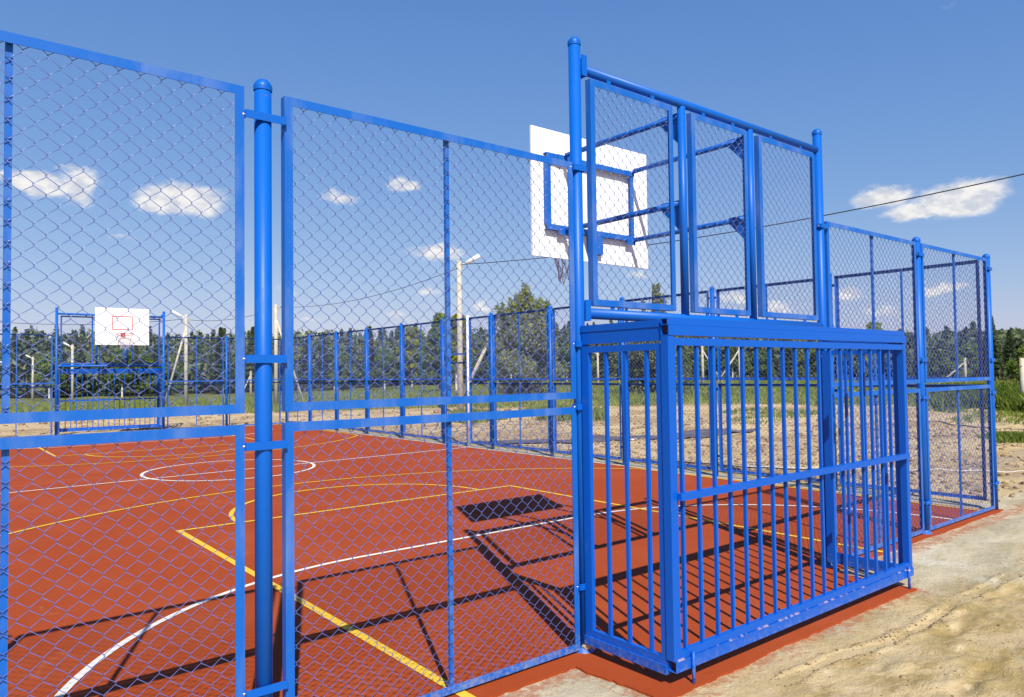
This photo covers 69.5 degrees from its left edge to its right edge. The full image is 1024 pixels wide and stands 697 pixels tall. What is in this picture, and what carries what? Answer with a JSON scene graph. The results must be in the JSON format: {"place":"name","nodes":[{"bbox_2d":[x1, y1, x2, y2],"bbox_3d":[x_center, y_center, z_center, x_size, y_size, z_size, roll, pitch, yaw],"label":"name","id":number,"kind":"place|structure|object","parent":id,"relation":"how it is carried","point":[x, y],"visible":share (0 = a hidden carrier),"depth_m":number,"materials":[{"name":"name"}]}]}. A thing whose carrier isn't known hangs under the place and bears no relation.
{"place":"outdoors","nodes":[
{"label":"outdoors","id":0,"kind":"place"},
{"bbox_2d":[0,374,1023,696],"bbox_3d":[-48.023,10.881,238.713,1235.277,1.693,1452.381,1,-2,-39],"label":"ground","id":1,"kind":"structure","parent":0,"point":[932,652],"depth_m":5.63,"materials":[{"name":"beige sand"}]},
{"bbox_2d":[25,355,33,401],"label":"street lamp","id":2,"kind":"object","parent":1,"relation":"on","point":[32,394],"visible":0.78,"depth_m":100.51,"materials":[{"name":"concrete"}]},
{"bbox_2d":[30,351,64,397],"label":"birch tree","id":3,"kind":"object","parent":1,"relation":"on","point":[44,368],"visible":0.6,"depth_m":118.12,"materials":[{"name":"green plant"}]},
{"bbox_2d":[63,342,74,404],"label":"street lamp","id":4,"kind":"object","parent":1,"relation":"on","point":[72,377],"visible":0.69,"depth_m":75.47,"materials":[{"name":"concrete"}]},
{"bbox_2d":[61,339,80,397],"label":"conifer tree","id":5,"kind":"object","parent":1,"relation":"on","point":[68,390],"visible":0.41,"depth_m":124.35,"materials":[{"name":"green plant"}]},
{"bbox_2d":[57,368,161,433],"bbox_3d":[-12.405,1.623,22.852,2.902,1.998,0.710,1,-2,-39],"label":"goal cage","id":6,"kind":"object","parent":1,"relation":"on","point":[93,372],"visible":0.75,"depth_m":23.00,"materials":[{"name":"blue paint"}]},
{"bbox_2d":[54,307,164,434],"bbox_3d":[-11.852,0.724,22.102,3.060,3.891,1.268,1,-2,-39],"label":"pipe gantry","id":7,"kind":"object","parent":1,"relation":"on","point":[162,365],"visible":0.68,"depth_m":22.27,"materials":[{"name":"blue metal"}]},
{"bbox_2d":[95,307,148,347],"bbox_3d":[-11.251,-0.574,21.429,1.420,1.225,0.594,1,-2,-39],"label":"basketball backboard","id":8,"kind":"object","parent":7,"relation":"attached to","point":[117,328],"visible":0.94,"depth_m":21.57,"materials":[{"name":"white paint"}]},
{"bbox_2d":[104,349,136,396],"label":"birch tree","id":9,"kind":"object","parent":1,"relation":"on","point":[117,352],"visible":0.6,"depth_m":121.94,"materials":[{"name":"green plant"}]},
{"bbox_2d":[125,345,145,396],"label":"conifer tree","id":10,"kind":"object","parent":1,"relation":"on","point":[137,352],"visible":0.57,"depth_m":123.12,"materials":[{"name":"green plant"}]},
{"bbox_2d":[120,352,161,396],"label":"leafy tree","id":11,"kind":"object","parent":1,"relation":"on","point":[144,385],"visible":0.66,"depth_m":123.91,"materials":[{"name":"green plant"}]},
{"bbox_2d":[148,363,165,392],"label":"leafy tree","id":12,"kind":"object","parent":1,"relation":"on","point":[154,375],"visible":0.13,"depth_m":128.12,"materials":[{"name":"green plant"}]},
{"bbox_2d":[154,364,183,393],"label":"leafy tree","id":13,"kind":"object","parent":1,"relation":"on","point":[172,390],"visible":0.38,"depth_m":123.56,"materials":[{"name":"green plant"}]},
{"bbox_2d":[165,310,189,403],"bbox_3d":[-22.938,0.836,50.252,1.872,6.935,0.322,-1,-2,-3],"label":"street lamp","id":14,"kind":"object","parent":1,"relation":"on","point":[185,332],"visible":0.73,"depth_m":50.23,"materials":[{"name":"concrete"}]},
{"bbox_2d":[21,319,179,324],"bbox_3d":[-30.151,-1.899,50.561,15.829,0.566,0.030,-1,-2,1],"label":"overhead wire","id":15,"kind":"object","parent":14,"relation":"attached to","point":[89,324],"visible":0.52,"depth_m":50.53,"materials":[{"name":"black"}]},
{"bbox_2d":[172,354,195,393],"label":"leafy tree","id":16,"kind":"object","parent":1,"relation":"on","point":[179,371],"visible":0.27,"depth_m":134.04,"materials":[{"name":"green plant"}]},
{"bbox_2d":[208,327,233,393],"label":"conifer tree","id":17,"kind":"object","parent":1,"relation":"on","point":[221,334],"visible":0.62,"depth_m":128.97,"materials":[{"name":"green plant"}]},
{"bbox_2d":[217,358,245,392],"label":"leafy tree","id":18,"kind":"object","parent":1,"relation":"on","point":[232,370],"visible":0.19,"depth_m":132.65,"materials":[{"name":"green plant"}]},
{"bbox_2d":[245,326,253,391],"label":"conifer tree","id":19,"kind":"object","parent":1,"relation":"on","point":[250,351],"visible":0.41,"depth_m":136.56,"materials":[{"name":"green plant"}]},
{"bbox_2d":[272,354,296,391],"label":"leafy tree","id":20,"kind":"object","parent":1,"relation":"on","point":[278,372],"visible":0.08,"depth_m":115.19,"materials":[{"name":"green plant"}]},
{"bbox_2d":[272,340,296,388],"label":"conifer tree","id":21,"kind":"object","parent":1,"relation":"on","point":[281,368],"visible":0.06,"depth_m":116.93,"materials":[{"name":"green plant"}]},
{"bbox_2d":[272,304,303,403],"bbox_3d":[-14.036,0.395,46.709,2.171,7.022,0.325,-1,-2,-3],"label":"street lamp","id":22,"kind":"object","parent":1,"relation":"on","point":[276,323],"visible":0.46,"depth_m":46.59,"materials":[{"name":"concrete"}]},
{"bbox_2d":[0,30,588,696],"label":"fence","id":23,"kind":"object","parent":1,"relation":"on","point":[262,358],"visible":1,"depth_m":3.32,"materials":[{"name":"blue metal"}]},
{"bbox_2d":[294,347,303,390],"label":"birch tree","id":24,"kind":"object","parent":1,"relation":"on","point":[295,355],"visible":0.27,"depth_m":133.04,"materials":[{"name":"green plant"}]},
{"bbox_2d":[0,404,599,436],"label":"earth lumps","id":25,"kind":"object","parent":1,"relation":"on","point":[244,417],"visible":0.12,"depth_m":29.61,"materials":[{"name":"brown soil"}]},
{"bbox_2d":[298,338,316,390],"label":"conifer tree","id":26,"kind":"object","parent":1,"relation":"on","point":[304,367],"visible":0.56,"depth_m":131.68,"materials":[{"name":"green plant"}]},
{"bbox_2d":[315,339,331,390],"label":"conifer tree","id":27,"kind":"object","parent":1,"relation":"on","point":[324,368],"visible":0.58,"depth_m":132.52,"materials":[{"name":"green plant"}]},
{"bbox_2d":[324,344,346,389],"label":"birch tree","id":28,"kind":"object","parent":1,"relation":"on","point":[332,351],"visible":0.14,"depth_m":134.35,"materials":[{"name":"green plant"}]},
{"bbox_2d":[328,355,359,391],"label":"leafy tree","id":29,"kind":"object","parent":1,"relation":"on","point":[343,376],"visible":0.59,"depth_m":112.59,"materials":[{"name":"green plant"}]},
{"bbox_2d":[358,328,381,389],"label":"conifer tree","id":30,"kind":"object","parent":1,"relation":"on","point":[370,353],"visible":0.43,"depth_m":119.33,"materials":[{"name":"green plant"}]},
{"bbox_2d":[370,351,398,388],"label":"birch tree","id":31,"kind":"object","parent":1,"relation":"on","point":[377,359],"visible":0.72,"depth_m":113.56,"materials":[{"name":"green plant"}]},
{"bbox_2d":[386,346,413,388],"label":"leafy tree","id":32,"kind":"object","parent":1,"relation":"on","point":[391,355],"visible":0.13,"depth_m":121.19,"materials":[{"name":"green plant"}]},
{"bbox_2d":[394,326,424,387],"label":"birch tree","id":33,"kind":"object","parent":1,"relation":"on","point":[411,333],"visible":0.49,"depth_m":117.48,"materials":[{"name":"green plant"}]},
{"bbox_2d":[410,345,427,381],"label":"birch tree","id":34,"kind":"object","parent":1,"relation":"on","point":[416,371],"visible":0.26,"depth_m":116.35,"materials":[{"name":"green plant"}]},
{"bbox_2d":[418,312,455,391],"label":"green tree","id":35,"kind":"object","parent":1,"relation":"on","point":[430,341],"visible":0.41,"depth_m":70.30,"materials":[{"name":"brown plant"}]},
{"bbox_2d":[451,313,475,389],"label":"birch tree","id":36,"kind":"object","parent":1,"relation":"on","point":[454,357],"visible":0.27,"depth_m":73.74,"materials":[{"name":"green plant"}]},
{"bbox_2d":[454,254,480,409],"bbox_3d":[-1.930,-0.515,32.976,1.204,7.514,0.321,-1,-2,-3],"label":"street lamp","id":37,"kind":"object","parent":1,"relation":"on","point":[459,302],"visible":0.74,"depth_m":32.89,"materials":[{"name":"concrete"}]},
{"bbox_2d":[306,268,456,306],"bbox_3d":[-8.662,-2.939,39.905,0.023,0.773,18.641,1,-3,-43],"label":"overhead wire","id":38,"kind":"object","parent":37,"relation":"attached to","point":[386,292],"visible":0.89,"depth_m":37.17,"materials":[{"name":"black"}]},
{"bbox_2d":[460,174,1023,264],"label":"overhead wire","id":39,"kind":"object","parent":37,"relation":"attached to","point":[810,218],"visible":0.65,"depth_m":22.51,"materials":[{"name":"black"}]},
{"bbox_2d":[463,340,487,395],"bbox_3d":[-2.486,1.419,49.958,2.182,4.160,0.336,-1,-2,-2],"label":"leaning post","id":40,"kind":"object","parent":1,"relation":"on","point":[477,363],"visible":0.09,"depth_m":49.89,"materials":[{"name":"concrete"}]},
{"bbox_2d":[473,357,483,381],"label":"leafy tree","id":41,"kind":"object","parent":1,"relation":"on","point":[478,371],"visible":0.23,"depth_m":148.65,"materials":[{"name":"green plant"}]},
{"bbox_2d":[480,334,496,380],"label":"conifer tree","id":42,"kind":"object","parent":1,"relation":"on","point":[482,372],"visible":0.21,"depth_m":124.01,"materials":[{"name":"green plant"}]},
{"bbox_2d":[482,347,511,382],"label":"birch tree","id":43,"kind":"object","parent":1,"relation":"on","point":[486,353],"visible":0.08,"depth_m":112.22,"materials":[{"name":"green plant"}]},
{"bbox_2d":[0,424,1002,696],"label":"court surface","id":44,"kind":"object","parent":1,"relation":"on","point":[606,666],"visible":0.8,"depth_m":6.44,"materials":[{"name":"red rubber"}]},
{"bbox_2d":[38,435,254,455],"bbox_3d":[-9.846,2.460,19.668,4.728,0.001,5.580,1,-2,-39],"label":"key line","id":45,"kind":"object","parent":44,"relation":"on","point":[122,451],"visible":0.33,"depth_m":17.28,"materials":[{"name":"yellow paint"}]},
{"bbox_2d":[19,430,357,466],"bbox_3d":[-9.079,2.413,18.562,10.150,0.001,7.845,1,-2,-39],"label":"three point arc","id":46,"kind":"object","parent":44,"relation":"on","point":[204,456],"visible":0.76,"depth_m":15.61,"materials":[{"name":"yellow paint"}]},
{"bbox_2d":[140,459,315,480],"bbox_3d":[-5.112,2.195,13.445,2.975,0.001,2.975,1,-2,-39],"label":"circle","id":47,"kind":"object","parent":44,"relation":"on","point":[142,475],"visible":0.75,"depth_m":13.11,"materials":[{"name":"white paint"}]},
{"bbox_2d":[0,447,464,493],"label":"halfway line","id":48,"kind":"object","parent":44,"relation":"on","point":[213,472],"visible":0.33,"depth_m":12.77,"materials":[{"name":"white paint"}]},
{"bbox_2d":[229,484,478,520],"bbox_3d":[-2.373,2.058,10.314,3.495,0.001,1.748,1,-2,-39],"label":"free throw arc","id":49,"kind":"object","parent":44,"relation":"on","point":[231,512],"visible":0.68,"depth_m":10.84,"materials":[{"name":"yellow paint"}]},
{"bbox_2d":[9,468,978,533],"bbox_3d":[-0.881,1.980,8.540,10.150,0.001,7.845,1,-2,-39],"label":"three point arc","id":50,"kind":"object","parent":44,"relation":"on","point":[398,474],"visible":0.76,"depth_m":10.49,"materials":[{"name":"yellow paint"}]},
{"bbox_2d":[54,504,951,696],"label":"goal area line","id":51,"kind":"object","parent":44,"relation":"on","point":[67,686],"visible":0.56,"depth_m":5.41,"materials":[{"name":"white paint"}]},
{"bbox_2d":[176,485,882,696],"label":"key line","id":52,"kind":"object","parent":44,"relation":"on","point":[420,669],"visible":0.81,"depth_m":5.28,"materials":[{"name":"yellow paint"}]},
{"bbox_2d":[565,36,832,653],"bbox_3d":[1.198,0.027,5.923,3.060,3.891,1.268,1,-2,-39],"label":"pipe gantry","id":53,"kind":"object","parent":44,"relation":"on","point":[676,126],"visible":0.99,"depth_m":5.28,"materials":[{"name":"blue metal"}]},
{"bbox_2d":[530,125,647,283],"bbox_3d":[0.564,-1.208,6.678,1.420,1.225,0.594,1,-2,-39],"label":"basketball backboard","id":54,"kind":"object","parent":53,"relation":"attached to","point":[549,143],"visible":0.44,"depth_m":6.50,"materials":[{"name":"white paint"}]},
{"bbox_2d":[580,318,913,683],"bbox_3d":[1.774,0.860,5.116,2.902,1.998,0.710,1,-2,-39],"label":"goal cage","id":55,"kind":"object","parent":44,"relation":"on","point":[673,656],"visible":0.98,"depth_m":4.46,"materials":[{"name":"blue paint"}]},
{"bbox_2d":[816,221,999,554],"bbox_3d":[4.203,0.415,7.599,3.976,3.146,0.136,1,-2,-39],"label":"fence","id":56,"kind":"object","parent":44,"relation":"on","point":[920,390],"visible":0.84,"depth_m":7.59,"materials":[{"name":"blue metal"}]},
{"bbox_2d":[0,377,1017,413],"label":"field grass","id":57,"kind":"structure","parent":1,"relation":"on","point":[249,402],"depth_m":52.08,"materials":[{"name":"green plant"}]},
{"bbox_2d":[0,320,1023,396],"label":"wood","id":58,"kind":"object","parent":1,"relation":"on","point":[1018,336],"visible":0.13,"depth_m":134.55,"materials":[{"name":"green plant"}]},
{"bbox_2d":[483,280,568,394],"bbox_3d":[0.666,-0.320,44.678,5.063,7.842,5.749,-1,-2,12],"label":"willow tree","id":59,"kind":"object","parent":1,"relation":"on","point":[525,292],"visible":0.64,"depth_m":43.92,"materials":[{"name":"green plant"}]},
{"bbox_2d":[448,404,604,423],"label":"verge grass","id":60,"kind":"structure","parent":1,"relation":"on","point":[600,414],"depth_m":27.44,"materials":[{"name":"green plant"}]},
{"bbox_2d":[556,343,569,380],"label":"birch tree","id":61,"kind":"object","parent":1,"relation":"on","point":[561,354],"visible":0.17,"depth_m":142.21,"materials":[{"name":"green plant"}]},
{"bbox_2d":[559,344,594,377],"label":"leafy tree","id":62,"kind":"object","parent":1,"relation":"on","point":[565,352],"visible":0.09,"depth_m":125.38,"materials":[{"name":"green plant"}]},
{"bbox_2d":[597,353,598,387],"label":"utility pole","id":63,"kind":"object","parent":1,"relation":"on","point":[598,368],"visible":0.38,"depth_m":74.35,"materials":[{"name":"concrete"}]},
{"bbox_2d":[595,343,615,377],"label":"conifer tree","id":64,"kind":"object","parent":1,"relation":"on","point":[601,373],"visible":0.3,"depth_m":129.22,"materials":[{"name":"green plant"}]},
{"bbox_2d":[479,428,754,443],"bbox_3d":[3.366,2.352,19.628,8.913,0.144,1.575,0,-2,-27],"label":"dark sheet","id":65,"kind":"object","parent":1,"relation":"on","point":[690,434],"visible":0.53,"depth_m":19.32,"materials":[{"name":"plastic"}]},
{"bbox_2d":[281,424,987,508],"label":"side kerb","id":66,"kind":"structure","parent":1,"relation":"on","point":[791,484],"depth_m":13.00,"materials":[{"name":"grey concrete"}]},
{"bbox_2d":[285,254,998,509],"bbox_3d":[-1.059,0.797,17.219,0.087,3.146,21.685,1,-2,-39],"label":"fence","id":67,"kind":"object","parent":66,"relation":"on","point":[493,406],"visible":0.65,"depth_m":13.56,"materials":[{"name":"blue metal"}]},
{"bbox_2d":[444,362,467,444],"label":"wicket gate","id":68,"kind":"structure","parent":67,"relation":"attached to","point":[446,410],"depth_m":17.46,"materials":[{"name":"metal"}]},
{"bbox_2d":[641,283,666,377],"bbox_3d":[11.445,-0.673,59.002,2.867,9.229,2.498,-2,-2,36],"label":"poplar tree","id":69,"kind":"object","parent":1,"relation":"on","point":[655,301],"visible":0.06,"depth_m":58.72,"materials":[{"name":"green plant"}]},
{"bbox_2d":[609,335,702,394],"bbox_3d":[10.566,1.004,54.406,5.935,6.122,6.422,1,-2,-39],"label":"bushy tree","id":70,"kind":"object","parent":1,"relation":"on","point":[640,357],"visible":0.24,"depth_m":53.39,"materials":[{"name":"green plant"}]},
{"bbox_2d":[304,407,1023,504],"bbox_3d":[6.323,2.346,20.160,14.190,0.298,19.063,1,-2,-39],"label":"dirt clods","id":71,"kind":"object","parent":1,"relation":"on","point":[1005,486],"visible":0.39,"depth_m":16.66,"materials":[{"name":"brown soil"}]},
{"bbox_2d":[686,346,707,380],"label":"birch tree","id":72,"kind":"object","parent":1,"relation":"on","point":[705,350],"visible":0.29,"depth_m":117.92,"materials":[{"name":"green plant"}]},
{"bbox_2d":[701,346,722,382],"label":"utility pole","id":73,"kind":"object","parent":1,"relation":"on","point":[702,365],"visible":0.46,"depth_m":82.21,"materials":[{"name":"concrete"}]},
{"bbox_2d":[716,348,739,383],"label":"utility pole","id":74,"kind":"object","parent":1,"relation":"on","point":[738,366],"visible":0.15,"depth_m":81.16,"materials":[{"name":"concrete"}]},
{"bbox_2d":[721,347,745,377],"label":"birch tree","id":75,"kind":"object","parent":1,"relation":"on","point":[732,364],"visible":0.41,"depth_m":130.18,"materials":[{"name":"green plant"}]},
{"bbox_2d":[736,355,751,372],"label":"birch tree","id":76,"kind":"object","parent":1,"relation":"on","point":[747,362],"visible":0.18,"depth_m":140.06,"materials":[{"name":"green plant"}]},
{"bbox_2d":[472,395,1023,425],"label":"grass patches","id":77,"kind":"object","parent":1,"relation":"on","point":[1008,413],"depth_m":26.40,"materials":[{"name":"green plant"}]},
{"bbox_2d":[498,494,1023,696],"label":"concrete apron","id":78,"kind":"object","parent":1,"relation":"on","point":[945,563],"visible":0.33,"depth_m":5.07,"materials":[{"name":"grey concrete"}]},
{"bbox_2d":[774,560,1023,686],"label":"rut crumbs","id":79,"kind":"object","parent":78,"relation":"on","point":[806,663],"visible":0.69,"depth_m":4.62,"materials":[{"name":"brown soil"}]},
{"bbox_2d":[791,563,1019,696],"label":"pebbles","id":80,"kind":"object","parent":78,"relation":"on","point":[903,676],"visible":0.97,"depth_m":4.33,"materials":[{"name":"grey stone"}]},
{"bbox_2d":[821,580,1023,694],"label":"pale grit","id":81,"kind":"object","parent":78,"relation":"on","point":[905,666],"visible":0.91,"depth_m":4.12,"materials":[{"name":"stone"}]},
{"bbox_2d":[747,348,776,377],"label":"leafy tree","id":82,"kind":"object","parent":1,"relation":"on","point":[763,353],"visible":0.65,"depth_m":107.82,"materials":[{"name":"green plant"}]},
{"bbox_2d":[678,461,845,476],"bbox_3d":[4.333,2.076,12.934,2.944,0.069,0.443,-2,-2,37],"label":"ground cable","id":83,"kind":"object","parent":1,"relation":"on","point":[753,467],"visible":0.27,"depth_m":12.89,"materials":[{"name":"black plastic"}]},
{"bbox_2d":[777,339,798,380],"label":"conifer tree","id":84,"kind":"object","parent":1,"relation":"on","point":[788,372],"visible":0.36,"depth_m":106.88,"materials":[{"name":"green plant"}]},
{"bbox_2d":[789,349,804,376],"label":"leafy tree","id":85,"kind":"object","parent":1,"relation":"on","point":[801,369],"visible":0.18,"depth_m":125.31,"materials":[{"name":"green plant"}]},
{"bbox_2d":[797,340,817,376],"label":"birch tree","id":86,"kind":"object","parent":1,"relation":"on","point":[800,356],"visible":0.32,"depth_m":111.09,"materials":[{"name":"green plant"}]},
{"bbox_2d":[847,349,877,376],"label":"leafy tree","id":87,"kind":"object","parent":1,"relation":"on","point":[856,364],"visible":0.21,"depth_m":103.23,"materials":[{"name":"green plant"}]},
{"bbox_2d":[865,321,886,374],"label":"birch tree","id":88,"kind":"object","parent":1,"relation":"on","point":[870,327],"visible":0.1,"depth_m":102.92,"materials":[{"name":"green plant"}]},
{"bbox_2d":[747,466,1022,471],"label":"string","id":89,"kind":"object","parent":1,"relation":"on","point":[869,469],"visible":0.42,"depth_m":12.40,"materials":[{"name":"white"}]},
{"bbox_2d":[904,334,913,376],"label":"conifer tree","id":90,"kind":"object","parent":1,"relation":"on","point":[908,367],"visible":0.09,"depth_m":98.75,"materials":[{"name":"green plant"}]},
{"bbox_2d":[912,350,938,376],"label":"leafy tree","id":91,"kind":"object","parent":1,"relation":"on","point":[928,353],"visible":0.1,"depth_m":99.16,"materials":[{"name":"green plant"}]},
{"bbox_2d":[927,349,949,376],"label":"leafy tree","id":92,"kind":"object","parent":1,"relation":"on","point":[937,363],"visible":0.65,"depth_m":95.32,"materials":[{"name":"green plant"}]},
{"bbox_2d":[939,358,966,383],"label":"utility pole","id":93,"kind":"object","parent":1,"relation":"on","point":[965,367],"visible":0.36,"depth_m":68.09,"materials":[{"name":"concrete"}]},
{"bbox_2d":[943,352,972,376],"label":"leafy tree","id":94,"kind":"object","parent":1,"relation":"on","point":[951,363],"visible":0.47,"depth_m":84.01,"materials":[{"name":"green plant"}]},
{"bbox_2d":[958,342,983,376],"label":"leafy tree","id":95,"kind":"object","parent":1,"relation":"on","point":[972,351],"visible":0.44,"depth_m":85.73,"materials":[{"name":"green plant"}]},
{"bbox_2d":[929,382,1023,413],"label":"tall weeds","id":96,"kind":"object","parent":1,"relation":"on","point":[1008,396],"visible":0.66,"depth_m":29.76,"materials":[{"name":"green plant"}]},
{"bbox_2d":[977,316,1007,380],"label":"conifer tree","id":97,"kind":"object","parent":1,"relation":"on","point":[998,366],"visible":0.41,"depth_m":67.48,"materials":[{"name":"green plant"}]},
{"bbox_2d":[974,430,1023,443],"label":"grass clump","id":98,"kind":"object","parent":1,"relation":"on","point":[1010,436],"visible":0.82,"depth_m":16.71,"materials":[{"name":"green plant"}]},
{"bbox_2d":[1001,329,1018,380],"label":"conifer tree","id":99,"kind":"object","parent":1,"relation":"on","point":[1010,350],"visible":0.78,"depth_m":88.63,"materials":[{"name":"green plant"}]},
{"bbox_2d":[1005,347,1023,381],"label":"leafy tree","id":100,"kind":"object","parent":1,"relation":"on","point":[1012,365],"visible":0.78,"depth_m":72.58,"materials":[{"name":"green plant"}]},
{"bbox_2d":[1019,358,1023,392],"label":"utility pole","id":101,"kind":"object","parent":1,"relation":"on","point":[1021,364],"visible":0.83,"depth_m":32.83,"materials":[{"name":"concrete"}]},
{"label":"end kerb","id":102,"kind":"structure","parent":1,"relation":"on","visible":0},
{"bbox_2d":[0,333,52,437],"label":"fence","id":103,"kind":"object","parent":102,"relation":"on","point":[41,387],"visible":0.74,"depth_m":21.27,"materials":[{"name":"blue metal"}]},
{"bbox_2d":[167,336,280,428],"bbox_3d":[-9.540,1.151,24.672,3.688,3.146,0.084,1,-2,-39],"label":"fence","id":104,"kind":"object","parent":102,"relation":"on","point":[226,377],"visible":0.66,"depth_m":24.60,"materials":[{"name":"blue metal"}]},
{"bbox_2d":[0,0,1023,346],"label":"sky","id":105,"kind":"structure","parent":0,"point":[906,98],"materials":[{"name":"blue"}]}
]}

